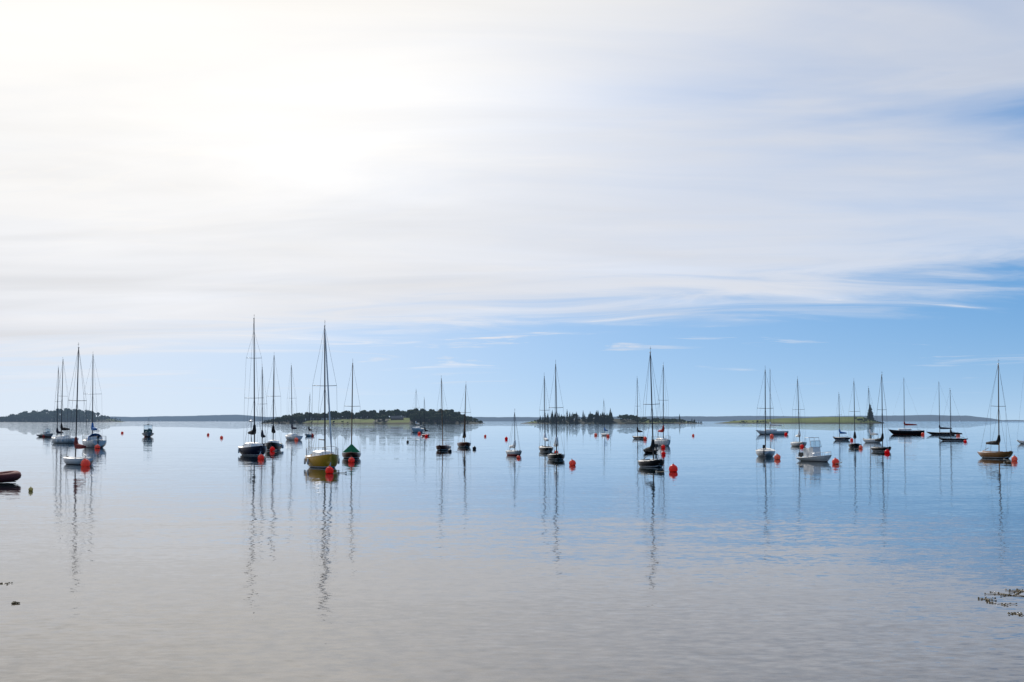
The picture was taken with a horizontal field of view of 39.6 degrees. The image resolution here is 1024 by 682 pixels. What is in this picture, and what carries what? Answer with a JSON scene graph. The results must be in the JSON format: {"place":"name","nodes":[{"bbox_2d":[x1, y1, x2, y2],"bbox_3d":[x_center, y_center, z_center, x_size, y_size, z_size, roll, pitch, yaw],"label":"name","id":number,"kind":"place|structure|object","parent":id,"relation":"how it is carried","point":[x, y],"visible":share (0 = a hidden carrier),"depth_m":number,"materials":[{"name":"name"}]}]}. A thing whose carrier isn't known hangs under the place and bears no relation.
{"place":"outdoors","nodes":[
{"label":"outdoors","id":0,"kind":"place"},
{"bbox_2d":[3,417,122,421],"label":"island","id":1,"kind":"structure","parent":0,"point":[63,420],"depth_m":5207.96,"materials":[{"name":"green plant"}]},
{"bbox_2d":[0,408,120,421],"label":"island trees","id":2,"kind":"object","parent":1,"relation":"on","point":[43,415],"visible":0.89,"depth_m":5227.62,"materials":[{"name":"green plant"}]},
{"bbox_2d":[260,417,479,423],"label":"island","id":3,"kind":"structure","parent":0,"point":[405,420],"depth_m":2060.77,"materials":[{"name":"green plant"}]},
{"bbox_2d":[261,408,482,422],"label":"island trees","id":4,"kind":"object","parent":3,"relation":"on","point":[431,415],"visible":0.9,"depth_m":2108.00,"materials":[{"name":"green plant"}]},
{"bbox_2d":[391,416,403,419],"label":"farm buildings","id":5,"kind":"structure","parent":3,"relation":"on","point":[396,418],"depth_m":2088.70,"materials":[{"name":"grey"}]},
{"bbox_2d":[0,421,1023,681],"bbox_3d":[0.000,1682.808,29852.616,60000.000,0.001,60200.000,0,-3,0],"label":"harbour water","id":6,"kind":"structure","parent":0,"point":[180,551],"depth_m":38.13,"materials":[{"name":"blue liquid"}]},
{"bbox_2d":[0,471,20,482],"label":"inflatable dinghy","id":7,"kind":"object","parent":6,"relation":"on","point":[9,476],"visible":1,"depth_m":82.84,"materials":[{"name":"rubber"}]},
{"bbox_2d":[37,428,52,436],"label":"work boat","id":8,"kind":"object","parent":6,"relation":"on","point":[47,434],"visible":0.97,"depth_m":321.95,"materials":[{"name":"paint"}]},
{"bbox_2d":[51,368,65,438],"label":"sailboat","id":9,"kind":"object","parent":6,"relation":"on","point":[58,432],"visible":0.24,"depth_m":260.17,"materials":[{"name":"paint"}]},
{"bbox_2d":[51,359,78,442],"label":"sailboat","id":10,"kind":"object","parent":6,"relation":"on","point":[61,439],"visible":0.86,"depth_m":231.09,"materials":[{"name":"paint"}]},
{"bbox_2d":[63,342,93,464],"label":"sailboat","id":11,"kind":"object","parent":6,"relation":"on","point":[68,460],"visible":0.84,"depth_m":118.21,"materials":[{"name":"paint"}]},
{"bbox_2d":[81,457,89,466],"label":"mooring buoy","id":12,"kind":"object","parent":6,"relation":"on","point":[85,462],"visible":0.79,"depth_m":112.19,"materials":[{"name":"red paint"}]},
{"bbox_2d":[82,360,106,447],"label":"sailboat","id":13,"kind":"object","parent":6,"relation":"on","point":[94,439],"visible":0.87,"depth_m":193.25,"materials":[{"name":"paint"}]},
{"bbox_2d":[142,418,153,436],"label":"work boat","id":14,"kind":"object","parent":6,"relation":"on","point":[148,432],"visible":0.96,"depth_m":321.82,"materials":[{"name":"paint"}]},
{"bbox_2d":[238,315,266,454],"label":"sailboat","id":15,"kind":"object","parent":6,"relation":"on","point":[251,448],"visible":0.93,"depth_m":150.30,"materials":[{"name":"paint"}]},
{"bbox_2d":[257,367,267,445],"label":"sailboat","id":16,"kind":"object","parent":6,"relation":"on","point":[262,433],"visible":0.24,"depth_m":192.72,"materials":[{"name":"paint"}]},
{"bbox_2d":[265,357,283,449],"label":"sailboat","id":17,"kind":"object","parent":6,"relation":"on","point":[276,444],"visible":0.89,"depth_m":176.48,"materials":[{"name":"paint"}]},
{"bbox_2d":[285,365,302,439],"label":"sailboat","id":18,"kind":"object","parent":6,"relation":"on","point":[291,436],"visible":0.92,"depth_m":270.22,"materials":[{"name":"paint"}]},
{"bbox_2d":[305,398,314,435],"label":"sailboat","id":19,"kind":"object","parent":6,"relation":"on","point":[309,429],"visible":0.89,"depth_m":335.68,"materials":[{"name":"paint"}]},
{"bbox_2d":[304,325,339,467],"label":"sailboat","id":20,"kind":"object","parent":6,"relation":"on","point":[322,458],"visible":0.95,"depth_m":109.71,"materials":[{"name":"paint"}]},
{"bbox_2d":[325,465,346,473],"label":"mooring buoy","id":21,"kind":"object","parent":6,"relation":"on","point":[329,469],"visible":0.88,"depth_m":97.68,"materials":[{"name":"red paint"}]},
{"bbox_2d":[342,363,360,458],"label":"sailboat","id":22,"kind":"object","parent":6,"relation":"on","point":[352,451],"visible":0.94,"depth_m":137.66,"materials":[{"name":"paint"}]},
{"bbox_2d":[411,391,422,431],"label":"sailboat","id":23,"kind":"object","parent":6,"relation":"on","point":[416,429],"visible":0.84,"depth_m":447.70,"materials":[{"name":"paint"}]},
{"bbox_2d":[421,398,429,435],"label":"sailboat","id":24,"kind":"object","parent":6,"relation":"on","point":[423,421],"visible":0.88,"depth_m":335.08,"materials":[{"name":"paint"}]},
{"bbox_2d":[436,378,450,449],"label":"sailboat","id":25,"kind":"object","parent":6,"relation":"on","point":[443,447],"visible":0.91,"depth_m":176.25,"materials":[{"name":"paint"}]},
{"bbox_2d":[457,386,470,446],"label":"sailboat","id":26,"kind":"object","parent":6,"relation":"on","point":[464,444],"visible":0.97,"depth_m":197.79,"materials":[{"name":"paint"}]},
{"bbox_2d":[506,412,521,454],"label":"sailboat","id":27,"kind":"object","parent":6,"relation":"on","point":[513,452],"visible":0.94,"depth_m":149.87,"materials":[{"name":"paint"}]},
{"bbox_2d":[539,376,552,451],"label":"sailboat","id":28,"kind":"object","parent":6,"relation":"on","point":[543,448],"visible":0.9,"depth_m":169.64,"materials":[{"name":"paint"}]},
{"bbox_2d":[547,364,564,459],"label":"sailboat","id":29,"kind":"object","parent":6,"relation":"on","point":[556,456],"visible":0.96,"depth_m":133.23,"materials":[{"name":"paint"}]},
{"bbox_2d":[569,458,575,464],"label":"mooring buoy","id":30,"kind":"object","parent":6,"relation":"on","point":[572,462],"visible":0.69,"depth_m":115.71,"materials":[{"name":"red plastic"}]},
{"bbox_2d":[601,403,609,435],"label":"sailboat","id":31,"kind":"object","parent":6,"relation":"on","point":[604,434],"visible":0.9,"depth_m":350.96,"materials":[{"name":"paint"}]},
{"bbox_2d":[520,418,703,423],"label":"island","id":32,"kind":"structure","parent":6,"relation":"on","point":[624,421],"depth_m":2004.34,"materials":[{"name":"green plant"}]},
{"bbox_2d":[531,408,701,422],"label":"trees","id":33,"kind":"object","parent":32,"relation":"on","point":[596,416],"visible":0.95,"depth_m":2014.20,"materials":[{"name":"green plant"}]},
{"bbox_2d":[632,381,644,438],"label":"sailboat","id":34,"kind":"object","parent":6,"relation":"on","point":[637,436],"visible":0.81,"depth_m":288.73,"materials":[{"name":"paint"}]},
{"bbox_2d":[643,444,658,452],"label":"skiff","id":35,"kind":"object","parent":6,"relation":"on","point":[655,449],"visible":0.55,"depth_m":162.00,"materials":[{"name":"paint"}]},
{"bbox_2d":[638,348,664,467],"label":"sailboat","id":36,"kind":"object","parent":6,"relation":"on","point":[653,462],"visible":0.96,"depth_m":111.19,"materials":[{"name":"paint"}]},
{"bbox_2d":[651,365,670,445],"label":"sailboat","id":37,"kind":"object","parent":6,"relation":"on","point":[664,441],"visible":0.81,"depth_m":207.55,"materials":[{"name":"paint"}]},
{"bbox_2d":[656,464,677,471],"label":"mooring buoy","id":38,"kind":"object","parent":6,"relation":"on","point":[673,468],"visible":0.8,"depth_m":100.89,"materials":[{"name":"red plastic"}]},
{"bbox_2d":[755,370,774,456],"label":"sailboat","id":39,"kind":"object","parent":6,"relation":"on","point":[764,451],"visible":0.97,"depth_m":145.92,"materials":[{"name":"paint"}]},
{"bbox_2d":[756,374,788,433],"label":"sailboat","id":40,"kind":"object","parent":6,"relation":"on","point":[772,431],"visible":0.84,"depth_m":382.70,"materials":[{"name":"paint"}]},
{"bbox_2d":[790,376,806,446],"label":"sailboat","id":41,"kind":"object","parent":6,"relation":"on","point":[799,443],"visible":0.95,"depth_m":202.52,"materials":[{"name":"paint"}]},
{"bbox_2d":[722,417,879,422],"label":"island grass","id":42,"kind":"structure","parent":6,"relation":"on","point":[819,420],"depth_m":2124.54,"materials":[{"name":"green plant"}]},
{"bbox_2d":[740,405,883,422],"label":"trees","id":43,"kind":"object","parent":42,"relation":"on","point":[871,416],"visible":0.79,"depth_m":2127.48,"materials":[{"name":"green plant"}]},
{"bbox_2d":[796,437,831,461],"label":"motor boat","id":44,"kind":"object","parent":6,"relation":"on","point":[811,454],"visible":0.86,"depth_m":127.05,"materials":[{"name":"paint"}]},
{"bbox_2d":[832,458,841,463],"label":"mooring buoy","id":45,"kind":"object","parent":6,"relation":"on","point":[835,461],"visible":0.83,"depth_m":119.18,"materials":[{"name":"red plastic"}]},
{"bbox_2d":[833,392,850,439],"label":"sailboat","id":46,"kind":"object","parent":6,"relation":"on","point":[842,438],"visible":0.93,"depth_m":268.59,"materials":[{"name":"paint"}]},
{"bbox_2d":[848,383,861,447],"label":"sailboat","id":47,"kind":"object","parent":6,"relation":"on","point":[854,445],"visible":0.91,"depth_m":192.71,"materials":[{"name":"paint"}]},
{"bbox_2d":[863,388,880,442],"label":"sailboat","id":48,"kind":"object","parent":6,"relation":"on","point":[870,440],"visible":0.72,"depth_m":237.36,"materials":[{"name":"paint"}]},
{"bbox_2d":[870,375,890,451],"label":"sailboat","id":49,"kind":"object","parent":6,"relation":"on","point":[880,449],"visible":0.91,"depth_m":168.39,"materials":[{"name":"paint"}]},
{"bbox_2d":[888,379,924,433],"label":"sailboat","id":50,"kind":"object","parent":6,"relation":"on","point":[905,431],"visible":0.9,"depth_m":382.53,"materials":[{"name":"paint"}]},
{"bbox_2d":[926,382,957,434],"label":"sailboat","id":51,"kind":"object","parent":6,"relation":"on","point":[939,433],"visible":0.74,"depth_m":365.49,"materials":[{"name":"paint"}]},
{"bbox_2d":[939,392,967,440],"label":"sailboat","id":52,"kind":"object","parent":6,"relation":"on","point":[950,438],"visible":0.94,"depth_m":259.44,"materials":[{"name":"paint"}]},
{"bbox_2d":[978,597,996,601],"bbox_3d":[9.588,5.205,28.699,0.362,0.034,0.673,-1,-3,17],"label":"rockweed","id":53,"kind":"object","parent":6,"relation":"on","point":[987,599],"visible":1,"depth_m":28.71,"materials":[{"name":"plant"}]},
{"bbox_2d":[977,359,1012,458],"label":"sailboat","id":54,"kind":"object","parent":6,"relation":"on","point":[998,454],"visible":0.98,"depth_m":137.60,"materials":[{"name":"paint"}]},
{"bbox_2d":[984,591,1023,596],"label":"rockweed","id":55,"kind":"object","parent":6,"relation":"on","point":[1002,594],"visible":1,"depth_m":29.46,"materials":[{"name":"plant"}]},
{"bbox_2d":[1003,454,1017,460],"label":"mooring buoy","id":56,"kind":"object","parent":6,"relation":"on","point":[1014,458],"visible":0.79,"depth_m":128.31,"materials":[{"name":"red plastic"}]},
{"bbox_2d":[1005,588,1023,592],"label":"rockweed","id":57,"kind":"object","parent":6,"relation":"on","point":[1020,590],"visible":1,"depth_m":30.17,"materials":[{"name":"plant"}]},
{"bbox_2d":[0,0,1023,419],"label":"sky","id":58,"kind":"structure","parent":0,"point":[485,197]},
{"bbox_2d":[110,415,1023,420],"bbox_3d":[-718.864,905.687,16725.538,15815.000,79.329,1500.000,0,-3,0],"label":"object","id":59,"kind":"structure","parent":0,"point":[686,418],"depth_m":16327.07,"materials":[{"name":"green plant"}]}
]}

